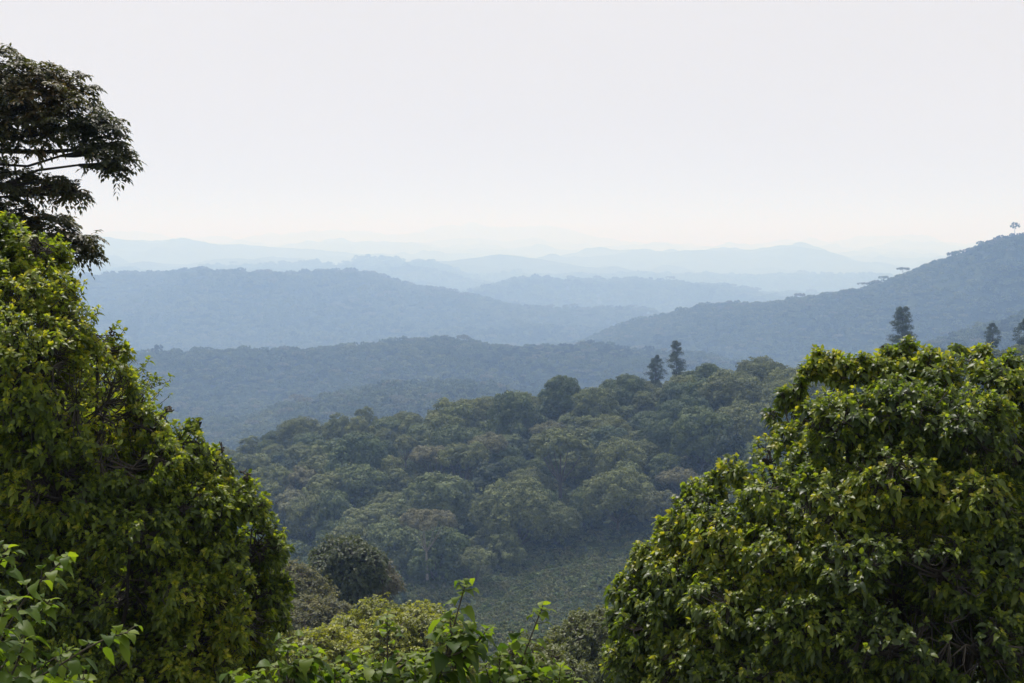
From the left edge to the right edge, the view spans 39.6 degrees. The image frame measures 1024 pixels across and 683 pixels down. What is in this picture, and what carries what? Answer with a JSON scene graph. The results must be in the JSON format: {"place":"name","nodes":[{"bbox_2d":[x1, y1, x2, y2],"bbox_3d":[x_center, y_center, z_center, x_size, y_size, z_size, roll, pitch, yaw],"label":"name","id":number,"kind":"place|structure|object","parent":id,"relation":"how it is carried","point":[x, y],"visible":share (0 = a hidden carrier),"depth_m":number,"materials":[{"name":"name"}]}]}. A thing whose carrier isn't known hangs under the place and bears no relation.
{"place":"outdoors","nodes":[
{"label":"outdoors","id":0,"kind":"place"},
{"bbox_2d":[70,273,634,350],"bbox_3d":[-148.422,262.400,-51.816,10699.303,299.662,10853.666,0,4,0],"label":"hill","id":1,"kind":"structure","parent":0,"point":[271,286],"depth_m":4085.87,"materials":[{"name":"blue"}]},
{"bbox_2d":[137,346,721,414],"bbox_3d":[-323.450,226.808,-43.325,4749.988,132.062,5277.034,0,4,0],"label":"hill","id":2,"kind":"structure","parent":0,"point":[431,374],"depth_m":1994.10,"materials":[{"name":"plant"}]},
{"bbox_2d":[92,260,882,292],"bbox_3d":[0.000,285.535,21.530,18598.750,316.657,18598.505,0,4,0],"label":"hill","id":3,"kind":"structure","parent":0,"point":[779,287],"depth_m":8698.48,"materials":[{"name":"blue"}]},
{"bbox_2d":[72,254,906,278],"bbox_3d":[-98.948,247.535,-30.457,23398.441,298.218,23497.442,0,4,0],"label":"hill","id":4,"kind":"structure","parent":0,"point":[498,263],"depth_m":10252.81,"materials":[{"name":"blue"}]},
{"bbox_2d":[65,233,1023,450],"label":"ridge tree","id":5,"kind":"object","parent":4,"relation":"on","point":[542,332],"visible":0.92,"depth_m":3849.33,"materials":[{"name":"green plant"}]},
{"bbox_2d":[69,237,947,270],"bbox_3d":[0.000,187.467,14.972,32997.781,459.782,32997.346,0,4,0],"label":"distant mountains","id":6,"kind":"structure","parent":0,"point":[800,255],"depth_m":12307.88,"materials":[{"name":"blue"}]},
{"bbox_2d":[0,0,1023,246],"label":"sky","id":7,"kind":"structure","parent":0,"point":[712,123],"materials":[{"name":"white"}]},
{"bbox_2d":[73,222,980,247],"bbox_3d":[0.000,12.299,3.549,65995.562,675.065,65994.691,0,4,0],"label":"distant mountains","id":8,"kind":"structure","parent":0,"point":[547,233],"depth_m":27584.60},
{"bbox_2d":[270,426,903,609],"bbox_3d":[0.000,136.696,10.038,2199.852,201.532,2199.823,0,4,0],"label":"hill","id":9,"kind":"structure","parent":0,"point":[638,526],"depth_m":384.42,"materials":[{"name":"green plant"}]},
{"bbox_2d":[230,453,265,476],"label":"forest tree","id":10,"kind":"object","parent":9,"relation":"on","point":[253,461],"visible":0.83,"depth_m":460.34,"materials":[{"name":"green plant"}]},
{"bbox_2d":[258,467,300,517],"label":"forest tree","id":11,"kind":"object","parent":9,"relation":"on","point":[273,486],"visible":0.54,"depth_m":432.45,"materials":[{"name":"green plant"}]},
{"bbox_2d":[274,489,311,528],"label":"forest tree","id":12,"kind":"object","parent":9,"relation":"on","point":[283,499],"visible":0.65,"depth_m":415.42,"materials":[{"name":"green plant"}]},
{"bbox_2d":[275,416,322,448],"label":"forest tree","id":13,"kind":"object","parent":9,"relation":"on","point":[288,430],"visible":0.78,"depth_m":522.50,"materials":[{"name":"green plant"}]},
{"bbox_2d":[277,465,320,495],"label":"forest tree","id":14,"kind":"object","parent":9,"relation":"on","point":[301,475],"visible":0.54,"depth_m":433.02,"materials":[{"name":"green plant"}]},
{"bbox_2d":[277,491,338,537],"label":"forest tree","id":15,"kind":"object","parent":9,"relation":"on","point":[293,519],"visible":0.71,"depth_m":407.49,"materials":[{"name":"green plant"}]},
{"bbox_2d":[303,452,352,489],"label":"forest tree","id":16,"kind":"object","parent":9,"relation":"on","point":[318,464],"visible":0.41,"depth_m":439.83,"materials":[{"name":"green plant"}]},
{"bbox_2d":[302,468,357,499],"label":"forest tree","id":17,"kind":"object","parent":9,"relation":"on","point":[316,484],"visible":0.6,"depth_m":417.37,"materials":[{"name":"green plant"}]},
{"bbox_2d":[310,489,354,536],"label":"forest tree","id":18,"kind":"object","parent":9,"relation":"on","point":[337,504],"visible":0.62,"depth_m":404.52,"materials":[{"name":"green plant"}]},
{"bbox_2d":[325,412,352,440],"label":"forest tree","id":19,"kind":"object","parent":9,"relation":"on","point":[343,423],"visible":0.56,"depth_m":506.17,"materials":[{"name":"green plant"}]},
{"bbox_2d":[329,520,371,544],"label":"forest tree","id":20,"kind":"object","parent":9,"relation":"on","point":[348,529],"visible":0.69,"depth_m":371.66,"materials":[{"name":"green plant"}]},
{"bbox_2d":[323,431,391,496],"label":"forest tree","id":21,"kind":"object","parent":9,"relation":"on","point":[355,448],"visible":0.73,"depth_m":433.07,"materials":[{"name":"green plant"}]},
{"bbox_2d":[344,415,375,437],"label":"forest tree","id":22,"kind":"object","parent":9,"relation":"on","point":[361,428],"visible":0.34,"depth_m":493.44,"materials":[{"name":"green plant"}]},
{"bbox_2d":[328,462,392,510],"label":"forest tree","id":23,"kind":"object","parent":9,"relation":"on","point":[371,477],"visible":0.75,"depth_m":417.85,"materials":[{"name":"green plant"}]},
{"bbox_2d":[335,503,399,527],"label":"forest tree","id":24,"kind":"object","parent":9,"relation":"on","point":[370,514],"visible":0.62,"depth_m":389.44,"materials":[{"name":"green plant"}]},
{"bbox_2d":[371,416,405,434],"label":"forest tree","id":25,"kind":"object","parent":9,"relation":"on","point":[392,423],"visible":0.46,"depth_m":509.34,"materials":[{"name":"green plant"}]},
{"bbox_2d":[365,517,424,576],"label":"forest tree","id":26,"kind":"object","parent":9,"relation":"on","point":[398,535],"visible":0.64,"depth_m":366.34,"materials":[{"name":"green plant"}]},
{"bbox_2d":[384,468,414,494],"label":"forest tree","id":27,"kind":"object","parent":9,"relation":"on","point":[398,474],"visible":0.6,"depth_m":424.23,"materials":[{"name":"green plant"}]},
{"bbox_2d":[379,497,430,529],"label":"forest tree","id":28,"kind":"object","parent":9,"relation":"on","point":[393,507],"visible":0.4,"depth_m":394.10,"materials":[{"name":"green plant"}]},
{"bbox_2d":[392,434,417,467],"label":"forest tree","id":29,"kind":"object","parent":9,"relation":"on","point":[409,442],"visible":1,"depth_m":460.29,"materials":[{"name":"green plant"}]},
{"bbox_2d":[398,508,456,579],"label":"forest tree","id":30,"kind":"object","parent":9,"relation":"on","point":[415,519],"visible":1,"depth_m":352.81,"materials":[{"name":"green plant"}]},
{"bbox_2d":[407,445,459,472],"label":"forest tree","id":31,"kind":"object","parent":9,"relation":"on","point":[419,452],"visible":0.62,"depth_m":433.71,"materials":[{"name":"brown plant"}]},
{"bbox_2d":[402,525,470,585],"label":"forest tree","id":32,"kind":"object","parent":9,"relation":"on","point":[447,545],"visible":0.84,"depth_m":358.25,"materials":[{"name":"green plant"}]},
{"bbox_2d":[397,471,482,533],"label":"forest tree","id":33,"kind":"object","parent":9,"relation":"on","point":[433,489],"visible":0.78,"depth_m":392.10,"materials":[{"name":"green plant"}]},
{"bbox_2d":[423,414,464,446],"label":"forest tree","id":34,"kind":"object","parent":9,"relation":"on","point":[444,420],"visible":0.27,"depth_m":457.08,"materials":[{"name":"green plant"}]},
{"bbox_2d":[428,424,477,475],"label":"forest tree","id":35,"kind":"object","parent":9,"relation":"on","point":[454,434],"visible":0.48,"depth_m":441.49,"materials":[{"name":"green plant"}]},
{"bbox_2d":[437,441,491,480],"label":"forest tree","id":36,"kind":"object","parent":9,"relation":"on","point":[471,453],"visible":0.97,"depth_m":418.53,"materials":[{"name":"green plant"}]},
{"bbox_2d":[442,401,486,430],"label":"forest tree","id":37,"kind":"object","parent":9,"relation":"on","point":[472,416],"visible":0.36,"depth_m":467.08,"materials":[{"name":"green plant"}]},
{"bbox_2d":[450,545,498,584],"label":"forest tree","id":38,"kind":"object","parent":9,"relation":"on","point":[471,556],"visible":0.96,"depth_m":357.06,"materials":[{"name":"green plant"}]},
{"bbox_2d":[466,395,498,424],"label":"forest tree","id":39,"kind":"object","parent":9,"relation":"on","point":[483,405],"visible":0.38,"depth_m":479.86,"materials":[{"name":"green plant"}]},
{"bbox_2d":[464,459,510,508],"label":"forest tree","id":40,"kind":"object","parent":9,"relation":"on","point":[485,469],"visible":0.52,"depth_m":410.18,"materials":[{"name":"green plant"}]},
{"bbox_2d":[467,431,508,463],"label":"forest tree","id":41,"kind":"object","parent":9,"relation":"on","point":[494,442],"visible":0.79,"depth_m":432.21,"materials":[{"name":"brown plant"}]},
{"bbox_2d":[486,529,526,571],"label":"forest tree","id":42,"kind":"object","parent":9,"relation":"on","point":[510,546],"visible":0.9,"depth_m":370.23,"materials":[{"name":"green plant"}]},
{"bbox_2d":[488,434,533,458],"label":"forest tree","id":43,"kind":"object","parent":9,"relation":"on","point":[520,442],"visible":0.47,"depth_m":447.59,"materials":[{"name":"green plant"}]},
{"bbox_2d":[466,477,559,544],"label":"forest tree","id":44,"kind":"object","parent":9,"relation":"on","point":[500,506],"visible":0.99,"depth_m":376.89,"materials":[{"name":"green plant"}]},
{"bbox_2d":[484,390,547,445],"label":"forest tree","id":45,"kind":"object","parent":9,"relation":"on","point":[522,410],"visible":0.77,"depth_m":456.93,"materials":[{"name":"green plant"}]},
{"bbox_2d":[505,466,554,492],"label":"forest tree","id":46,"kind":"object","parent":9,"relation":"on","point":[529,473],"visible":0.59,"depth_m":405.43,"materials":[{"name":"green plant"}]},
{"bbox_2d":[537,375,580,417],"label":"forest tree","id":47,"kind":"object","parent":9,"relation":"on","point":[552,390],"visible":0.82,"depth_m":468.42,"materials":[{"name":"green plant"}]},
{"bbox_2d":[534,500,584,543],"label":"forest tree","id":48,"kind":"object","parent":9,"relation":"on","point":[567,518],"visible":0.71,"depth_m":381.02,"materials":[{"name":"green plant"}]},
{"bbox_2d":[528,427,593,497],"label":"forest tree","id":49,"kind":"object","parent":9,"relation":"on","point":[559,440],"visible":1,"depth_m":406.19,"materials":[{"name":"green plant"}]},
{"bbox_2d":[557,451,591,480],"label":"forest tree","id":50,"kind":"object","parent":9,"relation":"on","point":[580,467],"visible":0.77,"depth_m":422.63,"materials":[{"name":"green plant"}]},
{"bbox_2d":[569,487,606,526],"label":"forest tree","id":51,"kind":"object","parent":9,"relation":"on","point":[576,501],"visible":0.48,"depth_m":389.70,"materials":[{"name":"green plant"}]},
{"bbox_2d":[570,387,619,424],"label":"forest tree","id":52,"kind":"object","parent":9,"relation":"on","point":[583,403],"visible":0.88,"depth_m":454.29,"materials":[{"name":"green plant"}]},
{"bbox_2d":[581,425,627,463],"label":"forest tree","id":53,"kind":"object","parent":9,"relation":"on","point":[599,435],"visible":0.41,"depth_m":428.24,"materials":[{"name":"green plant"}]},
{"bbox_2d":[584,414,632,436],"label":"forest tree","id":54,"kind":"object","parent":9,"relation":"on","point":[615,421],"visible":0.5,"depth_m":441.78,"materials":[{"name":"green plant"}]},
{"bbox_2d":[238,405,985,682],"bbox_3d":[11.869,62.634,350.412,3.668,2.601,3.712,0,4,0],"label":"shrub","id":55,"kind":"object","parent":9,"relation":"on","point":[487,610],"visible":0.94,"depth_m":359.83,"materials":[{"name":"green plant"}]},
{"bbox_2d":[585,436,647,475],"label":"forest tree","id":56,"kind":"object","parent":9,"relation":"on","point":[605,460],"visible":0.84,"depth_m":405.11,"materials":[{"name":"green plant"}]},
{"bbox_2d":[579,466,657,533],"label":"forest tree","id":57,"kind":"object","parent":9,"relation":"on","point":[622,487],"visible":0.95,"depth_m":384.12,"materials":[{"name":"green plant"}]},
{"bbox_2d":[609,373,649,405],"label":"forest tree","id":58,"kind":"object","parent":9,"relation":"on","point":[633,384],"visible":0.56,"depth_m":482.85,"materials":[{"name":"green plant"}]},
{"bbox_2d":[614,438,663,466],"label":"forest tree","id":59,"kind":"object","parent":9,"relation":"on","point":[651,450],"visible":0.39,"depth_m":414.54,"materials":[{"name":"green plant"}]},
{"bbox_2d":[631,390,656,412],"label":"forest tree","id":60,"kind":"object","parent":9,"relation":"on","point":[644,399],"visible":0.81,"depth_m":473.69,"materials":[{"name":"green plant"}]},
{"bbox_2d":[629,411,658,430],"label":"forest tree","id":61,"kind":"object","parent":9,"relation":"on","point":[641,418],"visible":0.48,"depth_m":440.92,"materials":[{"name":"green plant"}]},
{"bbox_2d":[637,420,673,452],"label":"forest tree","id":62,"kind":"object","parent":9,"relation":"on","point":[660,432],"visible":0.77,"depth_m":420.85,"materials":[{"name":"green plant"}]},
{"bbox_2d":[636,489,680,525],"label":"forest tree","id":63,"kind":"object","parent":9,"relation":"on","point":[655,499],"visible":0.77,"depth_m":381.04,"materials":[{"name":"green plant"}]},
{"bbox_2d":[644,453,686,488],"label":"forest tree","id":64,"kind":"object","parent":9,"relation":"on","point":[657,464],"visible":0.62,"depth_m":405.42,"materials":[{"name":"green plant"}]},
{"bbox_2d":[655,381,684,420],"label":"forest tree","id":65,"kind":"object","parent":9,"relation":"on","point":[676,392],"visible":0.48,"depth_m":456.72,"materials":[{"name":"green plant"}]},
{"bbox_2d":[654,466,698,503],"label":"forest tree","id":66,"kind":"object","parent":9,"relation":"on","point":[673,475],"visible":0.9,"depth_m":394.20,"materials":[{"name":"green plant"}]},
{"bbox_2d":[665,340,687,377],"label":"emergent tree","id":67,"kind":"object","parent":9,"relation":"on","point":[676,361],"visible":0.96,"depth_m":500.60,"materials":[{"name":"green plant"}]},
{"bbox_2d":[656,395,714,432],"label":"forest tree","id":68,"kind":"object","parent":9,"relation":"on","point":[675,407],"visible":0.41,"depth_m":431.11,"materials":[{"name":"green plant"}]},
{"bbox_2d":[678,377,723,402],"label":"forest tree","id":69,"kind":"object","parent":9,"relation":"on","point":[691,387],"visible":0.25,"depth_m":445.20,"materials":[{"name":"green plant"}]},
{"bbox_2d":[668,405,737,470],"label":"forest tree","id":70,"kind":"object","parent":9,"relation":"on","point":[704,415],"visible":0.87,"depth_m":406.61,"materials":[{"name":"green plant"}]},
{"bbox_2d":[707,430,749,471],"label":"forest tree","id":71,"kind":"object","parent":9,"relation":"on","point":[724,444],"visible":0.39,"depth_m":394.07,"materials":[{"name":"green plant"}]},
{"bbox_2d":[696,368,768,408],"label":"forest tree","id":72,"kind":"object","parent":9,"relation":"on","point":[747,386],"visible":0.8,"depth_m":436.50,"materials":[{"name":"green plant"}]},
{"bbox_2d":[714,400,784,443],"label":"forest tree","id":73,"kind":"object","parent":9,"relation":"on","point":[746,417],"visible":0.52,"depth_m":411.16,"materials":[{"name":"green plant"}]},
{"bbox_2d":[729,438,786,486],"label":"forest tree","id":74,"kind":"object","parent":9,"relation":"on","point":[745,453],"visible":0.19,"depth_m":391.23,"materials":[{"name":"green plant"}]},
{"bbox_2d":[735,355,790,381],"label":"forest tree","id":75,"kind":"object","parent":9,"relation":"on","point":[760,368],"visible":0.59,"depth_m":456.63,"materials":[{"name":"green plant"}]},
{"bbox_2d":[754,381,791,405],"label":"forest tree","id":76,"kind":"object","parent":9,"relation":"on","point":[762,396],"visible":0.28,"depth_m":432.68,"materials":[{"name":"green plant"}]},
{"bbox_2d":[886,306,917,345],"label":"emergent tree","id":77,"kind":"object","parent":9,"relation":"on","point":[901,321],"visible":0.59,"depth_m":439.99,"materials":[{"name":"green plant"}]},
{"bbox_2d":[217,238,976,252],"bbox_3d":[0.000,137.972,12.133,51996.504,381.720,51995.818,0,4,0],"label":"distant mountains","id":78,"kind":"structure","parent":0,"point":[908,245],"depth_m":22390.84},
{"bbox_2d":[250,608,979,681],"bbox_3d":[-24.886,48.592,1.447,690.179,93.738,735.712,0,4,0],"label":"ground","id":79,"kind":"structure","parent":0,"point":[551,614],"depth_m":331.60,"materials":[{"name":"green plant"}]},
{"bbox_2d":[0,540,142,682],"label":"leafy shrub","id":80,"kind":"object","parent":79,"relation":"on","point":[10,652],"visible":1,"depth_m":6.12,"materials":[{"name":"green plant"}]},
{"bbox_2d":[0,43,148,279],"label":"feathery tree","id":81,"kind":"object","parent":79,"relation":"on","point":[24,110],"visible":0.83,"depth_m":19.79,"materials":[{"name":"green plant"}]},
{"bbox_2d":[0,209,296,682],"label":"leafy tree","id":82,"kind":"object","parent":79,"relation":"on","point":[147,534],"visible":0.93,"depth_m":13.72,"materials":[{"name":"green plant"}]},
{"bbox_2d":[219,668,270,682],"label":"sapling","id":83,"kind":"object","parent":79,"relation":"on","point":[243,677],"visible":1,"depth_m":7.98,"materials":[{"name":"green plant"}]},
{"bbox_2d":[245,556,337,623],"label":"leafy tree","id":84,"kind":"object","parent":79,"relation":"on","point":[306,583],"visible":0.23,"depth_m":96.01,"materials":[{"name":"green plant"}]},
{"bbox_2d":[256,629,333,682],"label":"sapling","id":85,"kind":"object","parent":79,"relation":"on","point":[297,671],"visible":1,"depth_m":7.76,"materials":[{"name":"green plant"}]},
{"bbox_2d":[274,591,352,633],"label":"leafy tree","id":86,"kind":"object","parent":79,"relation":"on","point":[324,609],"visible":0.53,"depth_m":85.88,"materials":[{"name":"green plant"}]},
{"bbox_2d":[262,621,373,682],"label":"leafy tree","id":87,"kind":"object","parent":79,"relation":"on","point":[333,642],"visible":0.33,"depth_m":40.32,"materials":[{"name":"green plant"}]},
{"bbox_2d":[312,655,350,682],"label":"sapling","id":88,"kind":"object","parent":79,"relation":"on","point":[326,677],"visible":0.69,"depth_m":8.07,"materials":[{"name":"green plant"}]},
{"bbox_2d":[304,531,391,613],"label":"leafy tree","id":89,"kind":"object","parent":79,"relation":"on","point":[355,568],"visible":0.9,"depth_m":109.71,"materials":[{"name":"green plant"}]},
{"bbox_2d":[332,646,373,682],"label":"sapling","id":90,"kind":"object","parent":79,"relation":"on","point":[353,658],"visible":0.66,"depth_m":8.99,"materials":[{"name":"green plant"}]},
{"bbox_2d":[363,559,405,604],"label":"leafy tree","id":91,"kind":"object","parent":79,"relation":"on","point":[393,586],"visible":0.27,"depth_m":119.07,"materials":[{"name":"green plant"}]},
{"bbox_2d":[353,608,424,682],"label":"sapling","id":92,"kind":"object","parent":79,"relation":"on","point":[372,672],"visible":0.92,"depth_m":7.92,"materials":[{"name":"green plant"}]},
{"bbox_2d":[312,592,484,682],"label":"leafy tree","id":93,"kind":"object","parent":79,"relation":"on","point":[413,621],"visible":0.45,"depth_m":45.90,"materials":[{"name":"green plant"}]},
{"bbox_2d":[387,658,458,682],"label":"sapling","id":94,"kind":"object","parent":79,"relation":"on","point":[417,675],"visible":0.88,"depth_m":7.75,"materials":[{"name":"green plant"}]},
{"bbox_2d":[422,578,500,682],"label":"sapling","id":95,"kind":"object","parent":79,"relation":"on","point":[464,643],"visible":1,"depth_m":7.71,"materials":[{"name":"green plant"}]},
{"bbox_2d":[471,648,532,682],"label":"sapling","id":96,"kind":"object","parent":79,"relation":"on","point":[497,675],"visible":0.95,"depth_m":7.86,"materials":[{"name":"green plant"}]},
{"bbox_2d":[491,601,574,682],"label":"sapling","id":97,"kind":"object","parent":79,"relation":"on","point":[521,649],"visible":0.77,"depth_m":8.17,"materials":[{"name":"green plant"}]},
{"bbox_2d":[476,631,596,682],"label":"leafy tree","id":98,"kind":"object","parent":79,"relation":"on","point":[552,651],"visible":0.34,"depth_m":44.66,"materials":[{"name":"green plant"}]},
{"bbox_2d":[531,662,587,682],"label":"sapling","id":99,"kind":"object","parent":79,"relation":"on","point":[561,679],"visible":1,"depth_m":8.06,"materials":[{"name":"green plant"}]},
{"bbox_2d":[544,604,648,682],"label":"leafy tree","id":100,"kind":"object","parent":79,"relation":"on","point":[581,632],"visible":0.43,"depth_m":58.00,"materials":[{"name":"green plant"}]},
{"bbox_2d":[597,334,1023,682],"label":"leafy tree","id":101,"kind":"object","parent":79,"relation":"on","point":[930,478],"visible":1,"depth_m":12.54,"materials":[{"name":"green plant"}]},
{"bbox_2d":[269,238,964,257],"bbox_3d":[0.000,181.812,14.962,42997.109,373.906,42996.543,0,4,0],"label":"distant mountains","id":102,"kind":"structure","parent":0,"point":[385,247],"depth_m":18058.34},
{"bbox_2d":[483,282,767,312],"bbox_3d":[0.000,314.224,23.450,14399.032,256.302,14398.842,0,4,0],"label":"hill","id":103,"kind":"structure","parent":0,"point":[598,301],"depth_m":5918.02,"materials":[{"name":"blue"}]},
{"bbox_2d":[615,241,1023,367],"bbox_3d":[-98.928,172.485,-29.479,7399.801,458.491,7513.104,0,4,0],"label":"hill","id":104,"kind":"structure","parent":0,"point":[912,301],"depth_m":2420.97,"materials":[{"name":"plant"}]},
{"bbox_2d":[0,254,1022,442],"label":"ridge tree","id":105,"kind":"object","parent":104,"relation":"on","point":[477,305],"visible":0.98,"depth_m":3771.60,"materials":[{"name":"blue plant"}]},
{"bbox_2d":[18,238,1023,442],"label":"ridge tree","id":106,"kind":"object","parent":104,"relation":"on","point":[401,401],"visible":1,"depth_m":2666.92,"materials":[{"name":"blue plant"}]},
{"bbox_2d":[28,222,1023,453],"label":"mountains","id":107,"kind":"structure","parent":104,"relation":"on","point":[371,390],"depth_m":2691.74,"materials":[{"name":"blue plant"}]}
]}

